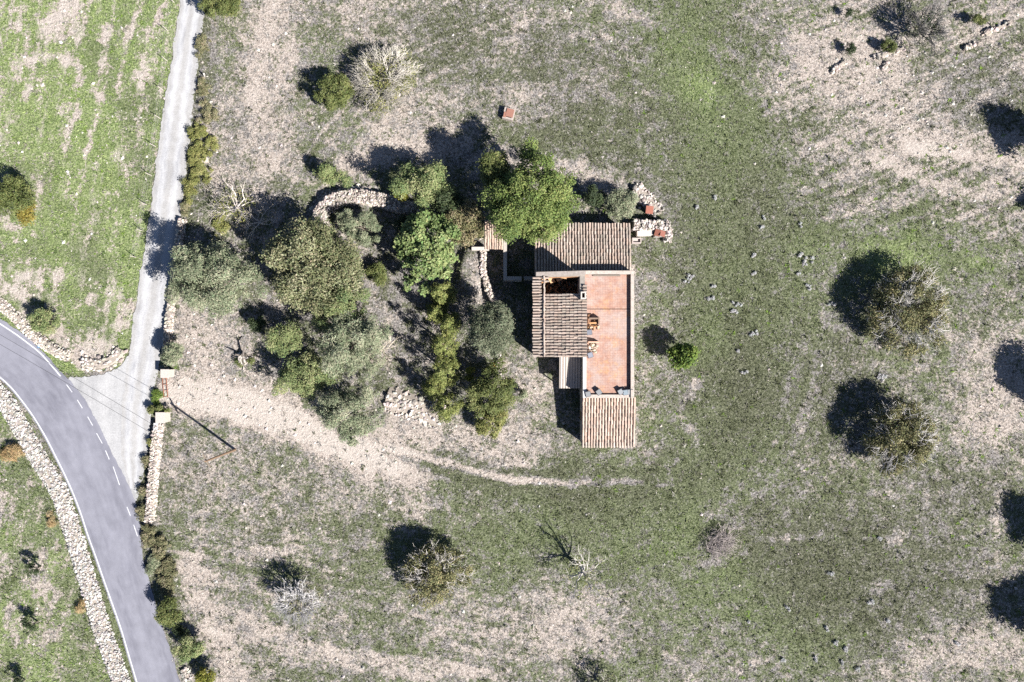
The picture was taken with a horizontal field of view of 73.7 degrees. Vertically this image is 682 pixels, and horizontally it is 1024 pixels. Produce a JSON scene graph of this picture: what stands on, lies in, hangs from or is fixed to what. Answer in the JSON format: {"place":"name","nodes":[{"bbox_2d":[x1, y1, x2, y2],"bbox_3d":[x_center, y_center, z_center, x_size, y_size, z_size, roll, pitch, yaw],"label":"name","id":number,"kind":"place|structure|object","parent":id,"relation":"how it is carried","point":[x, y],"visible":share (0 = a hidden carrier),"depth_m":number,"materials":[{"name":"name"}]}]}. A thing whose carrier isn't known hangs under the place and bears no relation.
{"place":"outdoors","nodes":[
{"label":"outdoors","id":0,"kind":"place"},
{"bbox_2d":[0,319,180,681],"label":"asphalt road","id":1,"kind":"structure","parent":0,"point":[103,497],"depth_m":76.17,"materials":[{"name":"grey asphalt"}]},
{"bbox_2d":[0,377,136,681],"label":"edge line","id":2,"kind":"object","parent":1,"relation":"on","point":[83,522],"visible":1,"depth_m":76.17,"materials":[{"name":"paint"}]},
{"bbox_2d":[121,0,203,492],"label":"gravel track","id":3,"kind":"structure","parent":0,"point":[143,362],"depth_m":76.19,"materials":[{"name":"grey gravel"}]},
{"bbox_2d":[0,0,1023,681],"bbox_3d":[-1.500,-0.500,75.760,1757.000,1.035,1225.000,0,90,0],"label":"ground","id":4,"kind":"structure","parent":0,"point":[910,144],"depth_m":76.25,"materials":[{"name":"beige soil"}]},
{"bbox_2d":[0,443,25,463],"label":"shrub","id":5,"kind":"object","parent":4,"relation":"on","point":[15,450],"visible":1,"depth_m":75.37,"materials":[{"name":"orange plant"}]},
{"bbox_2d":[0,173,37,226],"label":"two tone bush","id":6,"kind":"object","parent":4,"relation":"on","point":[23,204],"visible":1,"depth_m":73.56,"materials":[{"name":"green plant"}]},
{"bbox_2d":[20,616,39,635],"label":"sapling","id":7,"kind":"object","parent":4,"relation":"on","point":[27,625],"visible":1,"depth_m":74.74,"materials":[{"name":"green plant"}]},
{"bbox_2d":[23,561,43,576],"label":"sapling","id":8,"kind":"object","parent":4,"relation":"on","point":[31,572],"visible":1,"depth_m":74.69,"materials":[{"name":"green plant"}]},
{"bbox_2d":[0,297,72,360],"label":"dry stone wall","id":9,"kind":"structure","parent":4,"relation":"on","point":[18,320],"depth_m":75.86,"materials":[{"name":"stone"}]},
{"bbox_2d":[25,306,60,336],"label":"round bush","id":10,"kind":"object","parent":4,"relation":"on","point":[42,324],"visible":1,"depth_m":74.21,"materials":[{"name":"green plant"}]},
{"bbox_2d":[0,381,130,681],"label":"dry stone wall","id":11,"kind":"structure","parent":4,"relation":"on","point":[54,483],"depth_m":75.77,"materials":[{"name":"stone"}]},
{"bbox_2d":[80,346,127,371],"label":"stone wall","id":12,"kind":"structure","parent":4,"relation":"on","point":[107,362],"depth_m":75.98,"materials":[{"name":"stone"}]},
{"bbox_2d":[69,356,151,500],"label":"gravel apron","id":13,"kind":"object","parent":4,"relation":"on","point":[111,385],"visible":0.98,"depth_m":76.19,"materials":[{"name":"grey gravel"}]},
{"bbox_2d":[139,524,156,548],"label":"scrub bush","id":14,"kind":"object","parent":4,"relation":"on","point":[146,537],"visible":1,"depth_m":75.61,"materials":[{"name":"green plant"}]},
{"bbox_2d":[142,554,160,574],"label":"scrub bush","id":15,"kind":"object","parent":4,"relation":"on","point":[151,567],"visible":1,"depth_m":75.57,"materials":[{"name":"green plant"}]},
{"bbox_2d":[131,0,173,257],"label":"wire fence","id":16,"kind":"object","parent":4,"relation":"on","point":[153,136],"visible":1,"depth_m":75.48,"materials":[{"name":"grey metal"}]},
{"bbox_2d":[143,424,163,522],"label":"dry stone wall","id":17,"kind":"structure","parent":4,"relation":"on","point":[151,503],"depth_m":75.51,"materials":[{"name":"stone"}]},
{"bbox_2d":[150,388,164,406],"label":"grass clump","id":18,"kind":"object","parent":4,"relation":"on","point":[157,395],"visible":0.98,"depth_m":75.74,"materials":[{"name":"green plant"}]},
{"bbox_2d":[145,405,171,414],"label":"dense shrub","id":19,"kind":"object","parent":4,"relation":"on","point":[153,408],"visible":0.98,"depth_m":75.22,"materials":[{"name":"green plant"}]},
{"bbox_2d":[152,535,171,560],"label":"scrub bush","id":20,"kind":"object","parent":4,"relation":"on","point":[158,552],"visible":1,"depth_m":75.62,"materials":[{"name":"green plant"}]},
{"bbox_2d":[155,411,170,422],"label":"gate pier","id":21,"kind":"structure","parent":4,"relation":"on","point":[162,417],"depth_m":74.85,"materials":[{"name":"stone"}]},
{"bbox_2d":[158,577,175,597],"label":"scrub bush","id":22,"kind":"object","parent":4,"relation":"on","point":[169,587],"visible":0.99,"depth_m":75.61,"materials":[{"name":"green plant"}]},
{"bbox_2d":[155,556,179,585],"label":"scrub bush","id":23,"kind":"object","parent":4,"relation":"on","point":[169,567],"visible":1,"depth_m":75.60,"materials":[{"name":"green plant"}]},
{"bbox_2d":[153,595,183,628],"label":"roadside shrub","id":24,"kind":"object","parent":4,"relation":"on","point":[167,604],"visible":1,"depth_m":74.09,"materials":[{"name":"green plant"}]},
{"bbox_2d":[160,342,184,365],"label":"olive tree","id":25,"kind":"object","parent":4,"relation":"on","point":[170,355],"visible":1,"depth_m":73.55,"materials":[{"name":"green plant"}]},
{"bbox_2d":[160,218,186,360],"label":"dry stone wall","id":26,"kind":"structure","parent":4,"relation":"on","point":[170,310],"depth_m":75.60,"materials":[{"name":"stone"}]},
{"bbox_2d":[171,622,190,638],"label":"roadside shrub","id":27,"kind":"object","parent":4,"relation":"on","point":[178,630],"visible":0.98,"depth_m":74.99,"materials":[{"name":"green plant"}]},
{"bbox_2d":[161,273,201,305],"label":"olive tree","id":28,"kind":"object","parent":4,"relation":"on","point":[175,288],"visible":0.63,"depth_m":71.22,"materials":[{"name":"green plant"}]},
{"bbox_2d":[171,634,206,664],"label":"roadside shrub","id":29,"kind":"object","parent":4,"relation":"on","point":[186,650],"visible":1,"depth_m":73.79,"materials":[{"name":"green plant"}]},
{"bbox_2d":[180,177,197,204],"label":"scrub bush","id":30,"kind":"object","parent":4,"relation":"on","point":[190,185],"visible":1,"depth_m":75.58,"materials":[{"name":"green plant"}]},
{"bbox_2d":[187,139,202,166],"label":"scrub bush","id":31,"kind":"object","parent":4,"relation":"on","point":[193,152],"visible":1,"depth_m":75.59,"materials":[{"name":"green plant"}]},
{"bbox_2d":[186,121,204,141],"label":"scrub bush","id":32,"kind":"object","parent":4,"relation":"on","point":[194,135],"visible":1,"depth_m":75.62,"materials":[{"name":"green plant"}]},
{"bbox_2d":[187,156,213,185],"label":"scrub bush","id":33,"kind":"object","parent":4,"relation":"on","point":[200,167],"visible":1,"depth_m":75.61,"materials":[{"name":"green plant"}]},
{"bbox_2d":[193,34,210,57],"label":"scrub bush","id":34,"kind":"object","parent":4,"relation":"on","point":[200,41],"visible":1,"depth_m":75.63,"materials":[{"name":"green plant"}]},
{"bbox_2d":[196,76,211,106],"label":"scrub bush","id":35,"kind":"object","parent":4,"relation":"on","point":[202,87],"visible":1,"depth_m":75.64,"materials":[{"name":"green plant"}]},
{"bbox_2d":[194,666,217,681],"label":"roadside shrub","id":36,"kind":"object","parent":4,"relation":"on","point":[202,675],"visible":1,"depth_m":74.28,"materials":[{"name":"green plant"}]},
{"bbox_2d":[194,125,219,158],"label":"scrub bush","id":37,"kind":"object","parent":4,"relation":"on","point":[212,139],"visible":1,"depth_m":75.61,"materials":[{"name":"green plant"}]},
{"bbox_2d":[195,98,218,123],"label":"scrub bush","id":38,"kind":"object","parent":4,"relation":"on","point":[208,116],"visible":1,"depth_m":75.66,"materials":[{"name":"green plant"}]},
{"bbox_2d":[201,448,235,468],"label":"utility pole","id":39,"kind":"object","parent":4,"relation":"on","point":[222,454],"visible":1,"depth_m":70.97,"materials":[{"name":"brown wood"}]},
{"bbox_2d":[0,335,209,468],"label":"overhead line","id":40,"kind":"object","parent":39,"relation":"attached to","point":[101,403],"visible":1,"depth_m":69.54,"materials":[{"name":"black metal"}]},
{"bbox_2d":[196,0,241,19],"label":"round bush","id":41,"kind":"object","parent":4,"relation":"on","point":[225,7],"visible":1,"depth_m":73.93,"materials":[{"name":"green plant"}]},
{"bbox_2d":[168,239,271,319],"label":"olive tree","id":42,"kind":"object","parent":4,"relation":"on","point":[215,293],"visible":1,"depth_m":70.05,"materials":[{"name":"green plant"}]},
{"bbox_2d":[211,214,230,240],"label":"scrub bush","id":43,"kind":"object","parent":4,"relation":"on","point":[221,228],"visible":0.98,"depth_m":75.62,"materials":[{"name":"green plant"}]},
{"bbox_2d":[201,176,264,233],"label":"dead tree","id":44,"kind":"object","parent":4,"relation":"on","point":[236,207],"visible":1,"depth_m":74.60,"materials":[{"name":"beige wood"}]},
{"bbox_2d":[233,342,254,369],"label":"dead stump","id":45,"kind":"object","parent":4,"relation":"on","point":[240,360],"visible":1,"depth_m":75.60,"materials":[{"name":"grey wood"}]},
{"bbox_2d":[246,316,267,332],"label":"shrub","id":46,"kind":"object","parent":4,"relation":"on","point":[255,325],"visible":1,"depth_m":74.41,"materials":[{"name":"green plant"}]},
{"bbox_2d":[239,206,276,242],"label":"dead tree","id":47,"kind":"object","parent":4,"relation":"on","point":[260,222],"visible":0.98,"depth_m":75.02,"materials":[{"name":"grey wood"}]},
{"bbox_2d":[264,320,310,357],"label":"olive tree","id":48,"kind":"object","parent":4,"relation":"on","point":[289,335],"visible":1,"depth_m":72.49,"materials":[{"name":"green plant"}]},
{"bbox_2d":[272,576,324,630],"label":"bare tree","id":49,"kind":"object","parent":4,"relation":"on","point":[301,595],"visible":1,"depth_m":73.57,"materials":[{"name":"grey plant"}]},
{"bbox_2d":[271,351,338,401],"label":"olive tree","id":50,"kind":"object","parent":4,"relation":"on","point":[314,376],"visible":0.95,"depth_m":72.54,"materials":[{"name":"green plant"}]},
{"bbox_2d":[258,212,365,319],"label":"carob tree","id":51,"kind":"object","parent":4,"relation":"on","point":[282,254],"visible":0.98,"depth_m":70.02,"materials":[{"name":"green plant"}]},
{"bbox_2d":[317,163,331,176],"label":"round tree","id":52,"kind":"object","parent":4,"relation":"on","point":[324,169],"visible":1,"depth_m":73.50,"materials":[{"name":"green plant"}]},
{"bbox_2d":[311,71,354,111],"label":"round bush","id":53,"kind":"object","parent":4,"relation":"on","point":[341,96],"visible":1,"depth_m":73.29,"materials":[{"name":"green plant"}]},
{"bbox_2d":[312,163,353,190],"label":"shrub","id":54,"kind":"object","parent":4,"relation":"on","point":[330,178],"visible":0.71,"depth_m":74.75,"materials":[{"name":"green plant"}]},
{"bbox_2d":[309,285,370,333],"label":"olive tree","id":55,"kind":"object","parent":4,"relation":"on","point":[327,323],"visible":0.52,"depth_m":71.47,"materials":[{"name":"green plant"}]},
{"bbox_2d":[309,183,372,211],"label":"stone heap","id":56,"kind":"object","parent":4,"relation":"on","point":[328,192],"visible":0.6,"depth_m":75.98,"materials":[{"name":"stone"}]},
{"bbox_2d":[317,236,365,289],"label":"carob tree","id":57,"kind":"object","parent":4,"relation":"on","point":[357,266],"visible":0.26,"depth_m":72.19,"materials":[{"name":"green plant"}]},
{"bbox_2d":[314,383,385,446],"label":"olive tree","id":58,"kind":"object","parent":4,"relation":"on","point":[328,409],"visible":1,"depth_m":71.51,"materials":[{"name":"green plant"}]},
{"bbox_2d":[316,309,393,378],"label":"olive tree","id":59,"kind":"object","parent":4,"relation":"on","point":[368,330],"visible":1,"depth_m":70.06,"materials":[{"name":"green plant"}]},
{"bbox_2d":[336,208,382,246],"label":"round shrub","id":60,"kind":"object","parent":4,"relation":"on","point":[366,219],"visible":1,"depth_m":73.23,"materials":[{"name":"green plant"}]},
{"bbox_2d":[338,343,385,382],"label":"olive tree","id":61,"kind":"object","parent":4,"relation":"on","point":[371,367],"visible":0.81,"depth_m":72.50,"materials":[{"name":"green plant"}]},
{"bbox_2d":[312,188,430,226],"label":"dry stone wall","id":62,"kind":"structure","parent":4,"relation":"on","point":[327,206],"depth_m":75.01,"materials":[{"name":"stone"}]},
{"bbox_2d":[364,261,387,286],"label":"shrub","id":63,"kind":"object","parent":4,"relation":"on","point":[380,276],"visible":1,"depth_m":74.83,"materials":[{"name":"green plant"}]},
{"bbox_2d":[346,44,423,121],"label":"bare tree","id":64,"kind":"object","parent":4,"relation":"on","point":[385,82],"visible":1,"depth_m":73.81,"materials":[{"name":"beige plant"}]},
{"bbox_2d":[393,212,416,234],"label":"shrub","id":65,"kind":"object","parent":4,"relation":"on","point":[399,222],"visible":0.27,"depth_m":74.71,"materials":[{"name":"green plant"}]},
{"bbox_2d":[383,386,445,428],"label":"stone heap","id":66,"kind":"object","parent":4,"relation":"on","point":[399,402],"visible":0.93,"depth_m":75.90,"materials":[{"name":"stone"}]},
{"bbox_2d":[387,159,449,210],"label":"round tree","id":67,"kind":"object","parent":4,"relation":"on","point":[425,180],"visible":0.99,"depth_m":71.34,"materials":[{"name":"green plant"}]},
{"bbox_2d":[392,206,461,296],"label":"fig tree","id":68,"kind":"object","parent":4,"relation":"on","point":[414,241],"visible":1,"depth_m":71.47,"materials":[{"name":"green plant"}]},
{"bbox_2d":[420,373,447,401],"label":"cypress tree","id":69,"kind":"object","parent":4,"relation":"on","point":[429,389],"visible":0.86,"depth_m":73.98,"materials":[{"name":"green plant"}]},
{"bbox_2d":[425,302,448,324],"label":"cypress tree","id":70,"kind":"object","parent":4,"relation":"on","point":[435,313],"visible":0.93,"depth_m":73.61,"materials":[{"name":"green plant"}]},
{"bbox_2d":[400,540,476,610],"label":"fig tree","id":71,"kind":"object","parent":4,"relation":"on","point":[435,592],"visible":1,"depth_m":73.37,"materials":[{"name":"green plant"}]},
{"bbox_2d":[430,281,458,305],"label":"cypress tree","id":72,"kind":"object","parent":4,"relation":"on","point":[436,292],"visible":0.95,"depth_m":73.49,"materials":[{"name":"green plant"}]},
{"bbox_2d":[429,331,460,357],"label":"cypress tree","id":73,"kind":"object","parent":4,"relation":"on","point":[438,346],"visible":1,"depth_m":73.32,"materials":[{"name":"green plant"}]},
{"bbox_2d":[432,353,460,387],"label":"cypress tree","id":74,"kind":"object","parent":4,"relation":"on","point":[440,371],"visible":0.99,"depth_m":73.35,"materials":[{"name":"green plant"}]},
{"bbox_2d":[429,393,466,423],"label":"cypress tree","id":75,"kind":"object","parent":4,"relation":"on","point":[446,413],"visible":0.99,"depth_m":73.61,"materials":[{"name":"green plant"}]},
{"bbox_2d":[431,182,469,215],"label":"dense tree","id":76,"kind":"object","parent":4,"relation":"on","point":[450,198],"visible":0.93,"depth_m":72.62,"materials":[{"name":"green plant"}]},
{"bbox_2d":[439,311,461,334],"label":"cypress tree","id":77,"kind":"object","parent":4,"relation":"on","point":[450,323],"visible":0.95,"depth_m":73.42,"materials":[{"name":"green plant"}]},
{"bbox_2d":[444,198,485,247],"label":"climbing vine","id":78,"kind":"object","parent":4,"relation":"on","point":[465,212],"visible":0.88,"depth_m":72.61,"materials":[{"name":"green plant"}]},
{"bbox_2d":[460,299,515,357],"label":"holm oak","id":79,"kind":"object","parent":4,"relation":"on","point":[498,316],"visible":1,"depth_m":70.17,"materials":[{"name":"green plant"}]},
{"bbox_2d":[479,250,499,303],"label":"retaining wall","id":80,"kind":"structure","parent":4,"relation":"on","point":[488,289],"depth_m":75.10,"materials":[{"name":"stone"}]},
{"bbox_2d":[473,407,508,438],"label":"yellow shrub","id":81,"kind":"object","parent":4,"relation":"on","point":[482,426],"visible":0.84,"depth_m":74.01,"materials":[{"name":"green plant"}]},
{"bbox_2d":[465,354,517,419],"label":"dense shrub","id":82,"kind":"object","parent":4,"relation":"on","point":[501,398],"visible":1,"depth_m":72.58,"materials":[{"name":"green plant"}]},
{"bbox_2d":[475,147,512,187],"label":"hackberry tree","id":83,"kind":"object","parent":4,"relation":"on","point":[494,165],"visible":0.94,"depth_m":69.84,"materials":[{"name":"green plant"}]},
{"bbox_2d":[472,219,533,281],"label":"ruined outbuilding","id":84,"kind":"structure","parent":4,"relation":"on","point":[490,240],"depth_m":73.90,"materials":[{"name":"stone"}]},
{"bbox_2d":[502,107,514,121],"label":"well head","id":85,"kind":"object","parent":4,"relation":"on","point":[508,112],"visible":1,"depth_m":75.53},
{"bbox_2d":[0,0,1022,681],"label":"pebbles","id":86,"kind":"object","parent":4,"relation":"on","point":[482,238],"visible":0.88,"depth_m":76.21,"materials":[{"name":"stone"}]},
{"bbox_2d":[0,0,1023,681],"bbox_3d":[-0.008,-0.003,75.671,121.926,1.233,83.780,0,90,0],"label":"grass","id":87,"kind":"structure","parent":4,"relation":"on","point":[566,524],"depth_m":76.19,"materials":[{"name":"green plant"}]},
{"bbox_2d":[0,0,1023,681],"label":"weeds","id":88,"kind":"object","parent":4,"relation":"on","point":[642,358],"visible":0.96,"depth_m":76.22,"materials":[{"name":"green plant"}]},
{"bbox_2d":[0,0,1023,681],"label":"tussock","id":89,"kind":"object","parent":4,"relation":"on","point":[32,610],"visible":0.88,"depth_m":76.14,"materials":[{"name":"green plant"}]},
{"bbox_2d":[475,135,581,245],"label":"hackberry tree","id":90,"kind":"object","parent":4,"relation":"on","point":[544,208],"visible":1,"depth_m":67.88,"materials":[{"name":"green plant"}]},
{"bbox_2d":[558,545,605,602],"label":"bare tree","id":91,"kind":"object","parent":4,"relation":"on","point":[582,569],"visible":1,"depth_m":73.27,"materials":[{"name":"grey plant"}]},
{"bbox_2d":[532,222,635,447],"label":"farmhouse","id":92,"kind":"object","parent":4,"relation":"on","point":[570,291],"visible":0.97,"depth_m":72.40,"materials":[{"name":"tile"}]},
{"bbox_2d":[583,184,606,211],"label":"dense shrub","id":93,"kind":"object","parent":4,"relation":"on","point":[592,197],"visible":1,"depth_m":74.01,"materials":[{"name":"green plant"}]},
{"bbox_2d":[604,185,639,220],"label":"grey bush","id":94,"kind":"object","parent":4,"relation":"on","point":[619,203],"visible":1,"depth_m":73.64,"materials":[{"name":"green plant"}]},
{"bbox_2d":[632,182,663,217],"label":"stone heap","id":95,"kind":"object","parent":4,"relation":"on","point":[646,197],"visible":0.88,"depth_m":75.81,"materials":[{"name":"stone"}]},
{"bbox_2d":[631,218,673,231],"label":"dry stone wall","id":96,"kind":"structure","parent":4,"relation":"on","point":[646,224],"depth_m":74.90,"materials":[{"name":"stone"}]},
{"bbox_2d":[666,342,700,370],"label":"lemon tree","id":97,"kind":"object","parent":4,"relation":"on","point":[684,356],"visible":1,"depth_m":73.23,"materials":[{"name":"green plant"}]},
{"bbox_2d":[700,520,748,563],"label":"brush pile","id":98,"kind":"object","parent":4,"relation":"on","point":[721,546],"visible":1,"depth_m":75.55,"materials":[{"name":"grey plant"}]},
{"bbox_2d":[880,38,897,52],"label":"shrub","id":99,"kind":"object","parent":4,"relation":"on","point":[892,45],"visible":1,"depth_m":75.01,"materials":[{"name":"green plant"}]},
{"bbox_2d":[873,46,906,59],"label":"rock ledge","id":100,"kind":"object","parent":4,"relation":"on","point":[883,55],"visible":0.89,"depth_m":75.97,"materials":[{"name":"stone"}]},
{"bbox_2d":[859,393,942,477],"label":"fig tree","id":101,"kind":"object","parent":4,"relation":"on","point":[916,452],"visible":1,"depth_m":72.86,"materials":[{"name":"green plant"}]},
{"bbox_2d":[864,259,952,362],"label":"fig tree","id":102,"kind":"object","parent":4,"relation":"on","point":[933,316],"visible":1,"depth_m":72.90,"materials":[{"name":"green plant"}]},
{"bbox_2d":[902,0,952,59],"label":"bare tree","id":103,"kind":"object","parent":4,"relation":"on","point":[921,29],"visible":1,"depth_m":73.58,"materials":[{"name":"grey plant"}]},
{"bbox_2d":[981,20,1013,36],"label":"rock ledge","id":104,"kind":"object","parent":4,"relation":"on","point":[987,32],"visible":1,"depth_m":75.96,"materials":[{"name":"stone"}]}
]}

